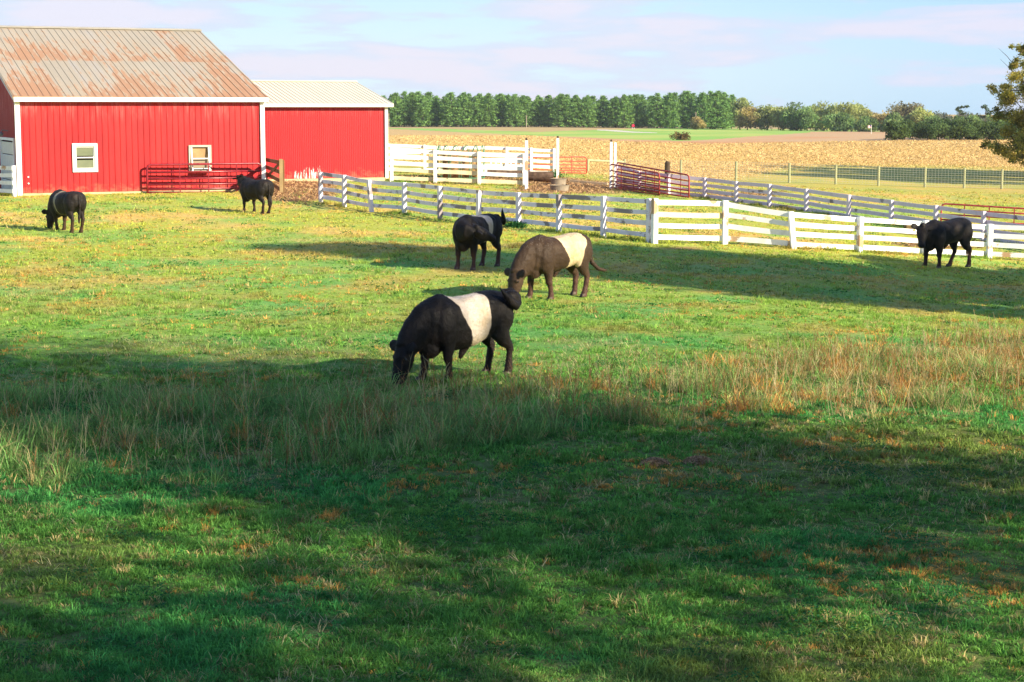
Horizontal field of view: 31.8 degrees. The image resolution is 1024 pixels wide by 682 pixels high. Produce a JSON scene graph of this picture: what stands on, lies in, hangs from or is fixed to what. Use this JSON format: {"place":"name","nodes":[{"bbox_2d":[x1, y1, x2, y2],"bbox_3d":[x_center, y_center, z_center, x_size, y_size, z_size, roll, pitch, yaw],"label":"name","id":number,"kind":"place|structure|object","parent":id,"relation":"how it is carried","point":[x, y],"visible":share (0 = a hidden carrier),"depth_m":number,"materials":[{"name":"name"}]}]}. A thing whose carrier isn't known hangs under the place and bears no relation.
{"place":"outdoors","nodes":[
{"label":"outdoors","id":0,"kind":"place"},
{"bbox_2d":[0,159,1023,681],"bbox_3d":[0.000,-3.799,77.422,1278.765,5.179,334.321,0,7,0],"label":"pasture","id":1,"kind":"structure","parent":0,"point":[906,175],"depth_m":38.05,"materials":[{"name":"green plant"}]},
{"bbox_2d":[0,166,16,195],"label":"board fence","id":2,"kind":"object","parent":1,"relation":"on","point":[12,175],"visible":0.82,"depth_m":77.86,"materials":[{"name":"white paint"}]},
{"bbox_2d":[41,189,86,232],"bbox_3d":[-15.098,-4.403,60.659,0.829,1.430,2.434,-6,10,-40],"label":"cow","id":3,"kind":"object","parent":1,"relation":"on","point":[64,204],"visible":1,"depth_m":60.05},
{"bbox_2d":[0,25,267,195],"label":"barn","id":4,"kind":"structure","parent":1,"relation":"on","point":[98,110],"depth_m":81.14,"materials":[{"name":"paint"}]},
{"bbox_2d":[1,141,12,188],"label":"garage door","id":5,"kind":"structure","parent":4,"relation":"in","point":[7,147],"depth_m":81.12,"materials":[{"name":"paint"}]},
{"bbox_2d":[72,143,97,171],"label":"window","id":6,"kind":"structure","parent":4,"relation":"in","point":[78,149],"depth_m":79.34,"materials":[{"name":"white glass"}]},
{"bbox_2d":[188,145,211,170],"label":"window","id":7,"kind":"structure","parent":4,"relation":"in","point":[202,154],"depth_m":81.44,"materials":[{"name":"white wood"}]},
{"bbox_2d":[146,162,261,192],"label":"tube gate","id":8,"kind":"structure","parent":1,"relation":"on","point":[208,172],"depth_m":81.02,"materials":[{"name":"red metal"}]},
{"bbox_2d":[232,175,273,213],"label":"cow","id":9,"kind":"object","parent":1,"relation":"on","point":[253,190],"visible":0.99,"depth_m":69.93},
{"bbox_2d":[265,158,284,194],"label":"wooden gate","id":10,"kind":"structure","parent":1,"relation":"on","point":[280,172],"depth_m":80.03,"materials":[{"name":"brown wood"}]},
{"bbox_2d":[251,80,393,181],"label":"barn","id":11,"kind":"structure","parent":1,"relation":"on","point":[313,128],"depth_m":90.74,"materials":[{"name":"red metal"}]},
{"bbox_2d":[389,286,521,383],"bbox_3d":[-0.936,-0.120,29.286,2.522,1.527,0.909,-6,10,-41],"label":"cow","id":12,"kind":"object","parent":1,"relation":"on","point":[434,326],"visible":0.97,"depth_m":28.98},
{"bbox_2d":[389,146,524,184],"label":"board fence","id":13,"kind":"object","parent":1,"relation":"on","point":[435,165],"visible":0.88,"depth_m":92.47,"materials":[{"name":"paint"}]},
{"bbox_2d":[443,150,476,177],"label":"hay bale","id":14,"kind":"object","parent":1,"relation":"on","point":[463,169],"visible":0.36,"depth_m":97.35},
{"bbox_2d":[436,145,484,178],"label":"hay feeder","id":15,"kind":"object","parent":1,"relation":"on","point":[439,146],"visible":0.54,"depth_m":97.26,"materials":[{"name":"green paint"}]},
{"bbox_2d":[388,144,555,172],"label":"board fence","id":16,"kind":"object","parent":1,"relation":"on","point":[531,160],"visible":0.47,"depth_m":104.11,"materials":[{"name":"paint"}]},
{"bbox_2d":[452,208,505,270],"bbox_3d":[-0.925,-2.723,48.085,1.261,1.595,2.401,1,7,9],"label":"cow","id":17,"kind":"object","parent":1,"relation":"on","point":[472,233],"visible":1,"depth_m":47.67},
{"bbox_2d":[318,172,650,242],"bbox_3d":[-2.125,-4.991,66.820,1.048,1.932,21.535,-5,9,-35],"label":"board fence","id":18,"kind":"object","parent":1,"relation":"on","point":[559,215],"visible":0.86,"depth_m":64.35,"materials":[{"name":"paint"}]},
{"bbox_2d":[487,158,521,172],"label":"feed bunk","id":19,"kind":"object","parent":1,"relation":"on","point":[508,171],"visible":0.32,"depth_m":99.78,"materials":[{"name":"white paint"}]},
{"bbox_2d":[0,172,1021,259],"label":"fence line grass","id":20,"kind":"structure","parent":1,"relation":"on","point":[808,247],"depth_m":62.39,"materials":[{"name":"green plant"}]},
{"bbox_2d":[0,349,1023,681],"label":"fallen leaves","id":21,"kind":"object","parent":1,"relation":"on","point":[724,543],"visible":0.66,"depth_m":19.44,"materials":[{"name":"green plant"}]},
{"bbox_2d":[0,193,1023,353],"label":"clover","id":22,"kind":"object","parent":1,"relation":"on","point":[382,286],"visible":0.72,"depth_m":48.75,"materials":[{"name":"green plant"}]},
{"bbox_2d":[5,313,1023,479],"bbox_3d":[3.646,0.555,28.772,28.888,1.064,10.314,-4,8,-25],"label":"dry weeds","id":23,"kind":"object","parent":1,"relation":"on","point":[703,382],"visible":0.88,"depth_m":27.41,"materials":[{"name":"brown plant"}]},
{"bbox_2d":[504,219,531,228],"bbox_3d":[0.138,-4.125,63.482,1.175,0.330,1.474,0,7,0],"label":"weed","id":24,"kind":"object","parent":1,"relation":"on","point":[514,224],"visible":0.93,"depth_m":63.25,"materials":[{"name":"green plant"}]},
{"bbox_2d":[525,138,527,188],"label":"tall post","id":25,"kind":"object","parent":1,"relation":"on","point":[526,163],"visible":0.67,"depth_m":89.59,"materials":[{"name":"white paint"}]},
{"bbox_2d":[528,171,553,181],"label":"feed trough","id":26,"kind":"object","parent":1,"relation":"on","point":[539,176],"visible":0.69,"depth_m":96.71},
{"bbox_2d":[516,156,586,173],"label":"tube gate","id":27,"kind":"structure","parent":1,"relation":"on","point":[571,164],"depth_m":108.16,"materials":[{"name":"red metal"}]},
{"bbox_2d":[504,232,607,299],"bbox_3d":[0.979,-1.724,41.133,2.937,1.494,0.873,-7,10,-43],"label":"cow","id":28,"kind":"object","parent":1,"relation":"on","point":[537,256],"visible":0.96,"depth_m":40.68},
{"bbox_2d":[556,136,558,177],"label":"tall post","id":29,"kind":"object","parent":1,"relation":"on","point":[557,157],"visible":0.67,"depth_m":100.23,"materials":[{"name":"white paint"}]},
{"bbox_2d":[550,178,566,184],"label":"water tub","id":30,"kind":"object","parent":1,"relation":"on","point":[559,181],"visible":0.94,"depth_m":94.45,"materials":[{"name":"grey metal"}]},
{"bbox_2d":[550,185,568,190],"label":"water tub","id":31,"kind":"object","parent":1,"relation":"on","point":[560,187],"visible":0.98,"depth_m":88.95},
{"bbox_2d":[569,180,608,185],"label":"timber","id":32,"kind":"object","parent":1,"relation":"on","point":[591,182],"visible":0.84,"depth_m":97.13,"materials":[{"name":"beige wood"}]},
{"bbox_2d":[609,139,612,186],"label":"tall post","id":33,"kind":"object","parent":1,"relation":"on","point":[610,174],"visible":0.67,"depth_m":93.78,"materials":[{"name":"white paint"}]},
{"bbox_2d":[610,164,659,194],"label":"tube gate","id":34,"kind":"structure","parent":33,"relation":"attached to","point":[633,179],"depth_m":91.49,"materials":[{"name":"red metal"}]},
{"bbox_2d":[614,142,615,187],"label":"post","id":35,"kind":"object","parent":1,"relation":"on","point":[615,162],"visible":0.58,"depth_m":93.83,"materials":[{"name":"white paint"}]},
{"bbox_2d":[616,162,689,197],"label":"tube gate","id":36,"kind":"structure","parent":35,"relation":"attached to","point":[680,184],"depth_m":90.55,"materials":[{"name":"red metal"}]},
{"bbox_2d":[264,173,993,247],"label":"straw litter","id":37,"kind":"object","parent":1,"relation":"on","point":[534,184],"visible":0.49,"depth_m":89.62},
{"bbox_2d":[639,457,670,466],"bbox_3d":[1.784,1.504,22.546,0.431,0.118,0.339,0,7,0],"label":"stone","id":38,"kind":"object","parent":1,"relation":"on","point":[653,460],"depth_m":22.48,"materials":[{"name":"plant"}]},
{"bbox_2d":[682,455,713,464],"bbox_3d":[2.340,1.489,22.643,0.441,0.115,0.347,0,7,0],"label":"grass heap","id":39,"kind":"object","parent":1,"relation":"on","point":[694,458],"depth_m":22.57,"materials":[{"name":"plant"}]},
{"bbox_2d":[617,166,1023,243],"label":"board fence","id":40,"kind":"object","parent":1,"relation":"on","point":[847,209],"visible":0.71,"depth_m":80.88,"materials":[{"name":"paint"}]},
{"bbox_2d":[623,159,1023,188],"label":"wire fence","id":41,"kind":"object","parent":1,"relation":"on","point":[964,173],"visible":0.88,"depth_m":117.86,"materials":[{"name":"grey metal"}]},
{"bbox_2d":[651,198,1023,258],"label":"board fence","id":42,"kind":"object","parent":1,"relation":"on","point":[860,228],"visible":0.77,"depth_m":59.48,"materials":[{"name":"white paint"}]},
{"bbox_2d":[911,217,972,267],"bbox_3d":[13.572,-3.101,56.981,2.640,1.592,0.848,-5,9,-35],"label":"cow","id":43,"kind":"object","parent":1,"relation":"on","point":[938,236],"visible":0.99,"depth_m":56.68},
{"bbox_2d":[940,203,1023,224],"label":"tube gate","id":44,"kind":"structure","parent":1,"relation":"on","point":[988,217],"depth_m":77.23,"materials":[{"name":"red metal"}]},
{"bbox_2d":[979,43,1023,165],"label":"broadleaf tree","id":45,"kind":"object","parent":1,"relation":"on","point":[1007,97],"visible":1,"depth_m":138.44,"materials":[{"name":"green plant"}]},
{"bbox_2d":[0,309,1023,488],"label":"tall grass","id":46,"kind":"structure","parent":0,"point":[485,428],"depth_m":25.84,"materials":[{"name":"green plant"}]},
{"bbox_2d":[0,0,1023,114],"label":"sky","id":47,"kind":"structure","parent":0,"point":[942,56],"materials":[{"name":"blue"}]},
{"bbox_2d":[388,128,879,140],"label":"green field","id":48,"kind":"structure","parent":0,"point":[696,134],"depth_m":415.68,"materials":[{"name":"green plant"}]},
{"bbox_2d":[643,93,668,127],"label":"pine tree","id":49,"kind":"object","parent":48,"relation":"on","point":[655,121],"visible":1,"depth_m":590.30,"materials":[{"name":"green plant"}]},
{"bbox_2d":[658,93,682,128],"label":"pine tree","id":50,"kind":"object","parent":48,"relation":"on","point":[671,119],"visible":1,"depth_m":589.80,"materials":[{"name":"green plant"}]},
{"bbox_2d":[669,131,690,139],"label":"bush","id":51,"kind":"object","parent":48,"relation":"on","point":[684,136],"visible":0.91,"depth_m":316.39,"materials":[{"name":"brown plant"}]},
{"bbox_2d":[674,91,699,128],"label":"pine tree","id":52,"kind":"object","parent":48,"relation":"on","point":[687,97],"visible":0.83,"depth_m":593.62,"materials":[{"name":"green plant"}]},
{"bbox_2d":[689,116,706,129],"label":"broadleaf tree","id":53,"kind":"object","parent":48,"relation":"on","point":[696,122],"visible":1,"depth_m":554.60,"materials":[{"name":"green plant"}]},
{"bbox_2d":[691,91,714,128],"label":"pine tree","id":54,"kind":"object","parent":48,"relation":"on","point":[704,111],"visible":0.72,"depth_m":589.69,"materials":[{"name":"green plant"}]},
{"bbox_2d":[705,92,730,128],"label":"pine tree","id":55,"kind":"object","parent":48,"relation":"on","point":[715,96],"visible":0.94,"depth_m":590.54,"materials":[{"name":"green plant"}]},
{"bbox_2d":[713,94,733,128],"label":"pine tree","id":56,"kind":"object","parent":48,"relation":"on","point":[723,97],"visible":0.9,"depth_m":592.38,"materials":[{"name":"green plant"}]},
{"bbox_2d":[729,97,752,129],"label":"broadleaf tree","id":57,"kind":"object","parent":48,"relation":"on","point":[742,102],"visible":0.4,"depth_m":568.39,"materials":[{"name":"green plant"}]},
{"bbox_2d":[734,105,758,129],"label":"broadleaf tree","id":58,"kind":"object","parent":48,"relation":"on","point":[746,115],"visible":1,"depth_m":554.18,"materials":[{"name":"green plant"}]},
{"bbox_2d":[750,104,778,129],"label":"broadleaf tree","id":59,"kind":"object","parent":48,"relation":"on","point":[763,113],"visible":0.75,"depth_m":553.57,"materials":[{"name":"green plant"}]},
{"bbox_2d":[767,106,788,129],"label":"broadleaf tree","id":60,"kind":"object","parent":48,"relation":"on","point":[776,114],"visible":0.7,"depth_m":549.49,"materials":[{"name":"green plant"}]},
{"bbox_2d":[778,102,812,130],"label":"broadleaf tree","id":61,"kind":"object","parent":48,"relation":"on","point":[789,118],"visible":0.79,"depth_m":544.49,"materials":[{"name":"green plant"}]},
{"bbox_2d":[794,107,822,130],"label":"broadleaf tree","id":62,"kind":"object","parent":48,"relation":"on","point":[809,119],"visible":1,"depth_m":539.69,"materials":[{"name":"green plant"}]},
{"bbox_2d":[810,101,829,130],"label":"broadleaf tree","id":63,"kind":"object","parent":48,"relation":"on","point":[818,107],"visible":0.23,"depth_m":559.17,"materials":[{"name":"green plant"}]},
{"bbox_2d":[815,103,841,130],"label":"broadleaf tree","id":64,"kind":"object","parent":48,"relation":"on","point":[827,111],"visible":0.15,"depth_m":554.32,"materials":[{"name":"green plant"}]},
{"bbox_2d":[820,111,856,131],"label":"broadleaf tree","id":65,"kind":"object","parent":48,"relation":"on","point":[841,121],"visible":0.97,"depth_m":524.16,"materials":[{"name":"green plant"}]},
{"bbox_2d":[828,100,862,130],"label":"broadleaf tree","id":66,"kind":"object","parent":48,"relation":"on","point":[849,108],"visible":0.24,"depth_m":539.80,"materials":[{"name":"green plant"}]},
{"bbox_2d":[852,103,872,131],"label":"broadleaf tree","id":67,"kind":"object","parent":48,"relation":"on","point":[865,111],"visible":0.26,"depth_m":553.13,"materials":[{"name":"green plant"}]},
{"bbox_2d":[388,114,955,131],"bbox_3d":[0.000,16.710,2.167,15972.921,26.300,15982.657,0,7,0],"label":"dry field","id":68,"kind":"structure","parent":0,"point":[532,128],"depth_m":564.70,"materials":[{"name":"beige plant"}]},
{"bbox_2d":[388,92,406,126],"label":"pine tree","id":69,"kind":"object","parent":68,"relation":"on","point":[397,107],"visible":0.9,"depth_m":591.96,"materials":[{"name":"green plant"}]},
{"bbox_2d":[396,91,411,126],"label":"pine tree","id":70,"kind":"object","parent":68,"relation":"on","point":[404,94],"visible":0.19,"depth_m":602.87,"materials":[{"name":"green plant"}]},
{"bbox_2d":[401,92,422,126],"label":"pine tree","id":71,"kind":"object","parent":68,"relation":"on","point":[409,116],"visible":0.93,"depth_m":592.98,"materials":[{"name":"green plant"}]},
{"bbox_2d":[411,95,433,126],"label":"pine tree","id":72,"kind":"object","parent":68,"relation":"on","point":[426,118],"visible":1,"depth_m":589.84,"materials":[{"name":"green plant"}]},
{"bbox_2d":[427,96,446,126],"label":"pine tree","id":73,"kind":"object","parent":68,"relation":"on","point":[436,105],"visible":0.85,"depth_m":595.03,"materials":[{"name":"green plant"}]},
{"bbox_2d":[437,92,464,126],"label":"pine tree","id":74,"kind":"object","parent":68,"relation":"on","point":[452,121],"visible":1,"depth_m":590.02,"materials":[{"name":"green plant"}]},
{"bbox_2d":[452,92,473,126],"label":"pine tree","id":75,"kind":"object","parent":68,"relation":"on","point":[466,101],"visible":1,"depth_m":590.24,"materials":[{"name":"green plant"}]},
{"bbox_2d":[465,96,487,126],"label":"pine tree","id":76,"kind":"object","parent":68,"relation":"on","point":[475,101],"visible":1,"depth_m":591.66,"materials":[{"name":"green plant"}]},
{"bbox_2d":[475,93,501,126],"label":"pine tree","id":77,"kind":"object","parent":68,"relation":"on","point":[487,105],"visible":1,"depth_m":592.20,"materials":[{"name":"green plant"}]},
{"bbox_2d":[489,93,508,126],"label":"pine tree","id":78,"kind":"object","parent":68,"relation":"on","point":[500,101],"visible":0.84,"depth_m":594.90,"materials":[{"name":"green plant"}]},
{"bbox_2d":[502,94,525,126],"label":"pine tree","id":79,"kind":"object","parent":68,"relation":"on","point":[512,109],"visible":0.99,"depth_m":591.11,"materials":[{"name":"green plant"}]},
{"bbox_2d":[513,95,535,126],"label":"pine tree","id":80,"kind":"object","parent":68,"relation":"on","point":[525,104],"visible":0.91,"depth_m":593.57,"materials":[{"name":"green plant"}]},
{"bbox_2d":[528,97,543,126],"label":"pine tree","id":81,"kind":"object","parent":68,"relation":"on","point":[535,104],"visible":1,"depth_m":594.97,"materials":[{"name":"green plant"}]},
{"bbox_2d":[537,94,560,126],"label":"pine tree","id":82,"kind":"object","parent":68,"relation":"on","point":[546,114],"visible":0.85,"depth_m":594.42,"materials":[{"name":"green plant"}]},
{"bbox_2d":[546,94,575,126],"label":"pine tree","id":83,"kind":"object","parent":68,"relation":"on","point":[562,122],"visible":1,"depth_m":589.68,"materials":[{"name":"green plant"}]},
{"bbox_2d":[563,94,587,127],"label":"pine tree","id":84,"kind":"object","parent":68,"relation":"on","point":[575,116],"visible":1,"depth_m":589.44,"materials":[{"name":"green plant"}]},
{"bbox_2d":[579,95,598,127],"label":"pine tree","id":85,"kind":"object","parent":68,"relation":"on","point":[587,114],"visible":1,"depth_m":589.86,"materials":[{"name":"green plant"}]},
{"bbox_2d":[592,95,613,127],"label":"pine tree","id":86,"kind":"object","parent":68,"relation":"on","point":[604,102],"visible":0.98,"depth_m":593.85,"materials":[{"name":"green plant"}]},
{"bbox_2d":[606,96,625,127],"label":"pine tree","id":87,"kind":"object","parent":68,"relation":"on","point":[613,116],"visible":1,"depth_m":590.64,"materials":[{"name":"green plant"}]},
{"bbox_2d":[612,94,635,127],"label":"pine tree","id":88,"kind":"object","parent":68,"relation":"on","point":[624,98],"visible":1,"depth_m":589.87,"materials":[{"name":"green plant"}]},
{"bbox_2d":[625,94,647,127],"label":"pine tree","id":89,"kind":"object","parent":68,"relation":"on","point":[641,113],"visible":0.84,"depth_m":594.88,"materials":[{"name":"green plant"}]},
{"bbox_2d":[388,129,1002,143],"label":"bare soil field","id":90,"kind":"structure","parent":0,"point":[833,136],"depth_m":339.31,"materials":[{"name":"brown soil"}]},
{"bbox_2d":[851,115,879,131],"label":"broadleaf tree","id":91,"kind":"object","parent":90,"relation":"on","point":[863,123],"visible":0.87,"depth_m":514.80,"materials":[{"name":"green plant"}]},
{"bbox_2d":[869,110,891,131],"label":"broadleaf tree","id":92,"kind":"object","parent":90,"relation":"on","point":[879,117],"visible":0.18,"depth_m":539.38,"materials":[{"name":"brown plant"}]},
{"bbox_2d":[876,111,905,131],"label":"broadleaf tree","id":93,"kind":"object","parent":90,"relation":"on","point":[896,117],"visible":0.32,"depth_m":495.38,"materials":[{"name":"green plant"}]},
{"bbox_2d":[882,121,909,139],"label":"bush","id":94,"kind":"object","parent":90,"relation":"on","point":[895,131],"visible":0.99,"depth_m":318.96,"materials":[{"name":"green plant"}]},
{"bbox_2d":[883,101,923,118],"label":"broadleaf tree","id":95,"kind":"object","parent":90,"relation":"on","point":[903,109],"visible":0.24,"depth_m":513.21,"materials":[{"name":"green plant"}]},
{"bbox_2d":[896,119,916,139],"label":"bush","id":96,"kind":"object","parent":90,"relation":"on","point":[909,124],"visible":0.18,"depth_m":325.75,"materials":[{"name":"green plant"}]},
{"bbox_2d":[902,105,937,123],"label":"broadleaf tree","id":97,"kind":"object","parent":90,"relation":"on","point":[917,116],"visible":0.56,"depth_m":494.40,"materials":[{"name":"yellow plant"}]},
{"bbox_2d":[919,114,943,123],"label":"broadleaf tree","id":98,"kind":"object","parent":90,"relation":"on","point":[931,118],"visible":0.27,"depth_m":426.18,"materials":[{"name":"green plant"}]},
{"bbox_2d":[929,119,951,139],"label":"bush","id":99,"kind":"object","parent":90,"relation":"on","point":[942,126],"visible":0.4,"depth_m":325.82,"materials":[{"name":"green plant"}]},
{"bbox_2d":[938,116,966,138],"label":"bush","id":100,"kind":"object","parent":90,"relation":"on","point":[948,121],"visible":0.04,"depth_m":332.79,"materials":[{"name":"green plant"}]},
{"bbox_2d":[955,114,982,122],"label":"broadleaf tree","id":101,"kind":"object","parent":90,"relation":"on","point":[970,118],"visible":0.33,"depth_m":425.34,"materials":[{"name":"green plant"}]},
{"bbox_2d":[964,120,984,139],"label":"bush","id":102,"kind":"object","parent":90,"relation":"on","point":[979,124],"visible":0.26,"depth_m":325.71,"materials":[{"name":"green plant"}]},
{"bbox_2d":[388,130,1023,182],"bbox_3d":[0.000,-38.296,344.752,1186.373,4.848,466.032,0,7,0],"label":"stubble field","id":103,"kind":"structure","parent":0,"point":[403,132],"depth_m":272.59,"materials":[{"name":"beige plant"}]},
{"bbox_2d":[587,159,623,170],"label":"rail","id":104,"kind":"object","parent":103,"relation":"on","point":[593,160],"visible":0.75,"depth_m":116.25,"materials":[{"name":"beige wood"}]},
{"bbox_2d":[911,121,941,139],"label":"bush","id":105,"kind":"object","parent":103,"relation":"on","point":[927,130],"visible":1,"depth_m":319.26,"materials":[{"name":"green plant"}]},
{"bbox_2d":[942,118,978,139],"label":"bush","id":106,"kind":"object","parent":103,"relation":"on","point":[959,130],"visible":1,"depth_m":318.54,"materials":[{"name":"green plant"}]},
{"bbox_2d":[978,121,1005,139],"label":"bush","id":107,"kind":"object","parent":103,"relation":"on","point":[990,131],"visible":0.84,"depth_m":319.35,"materials":[{"name":"green plant"}]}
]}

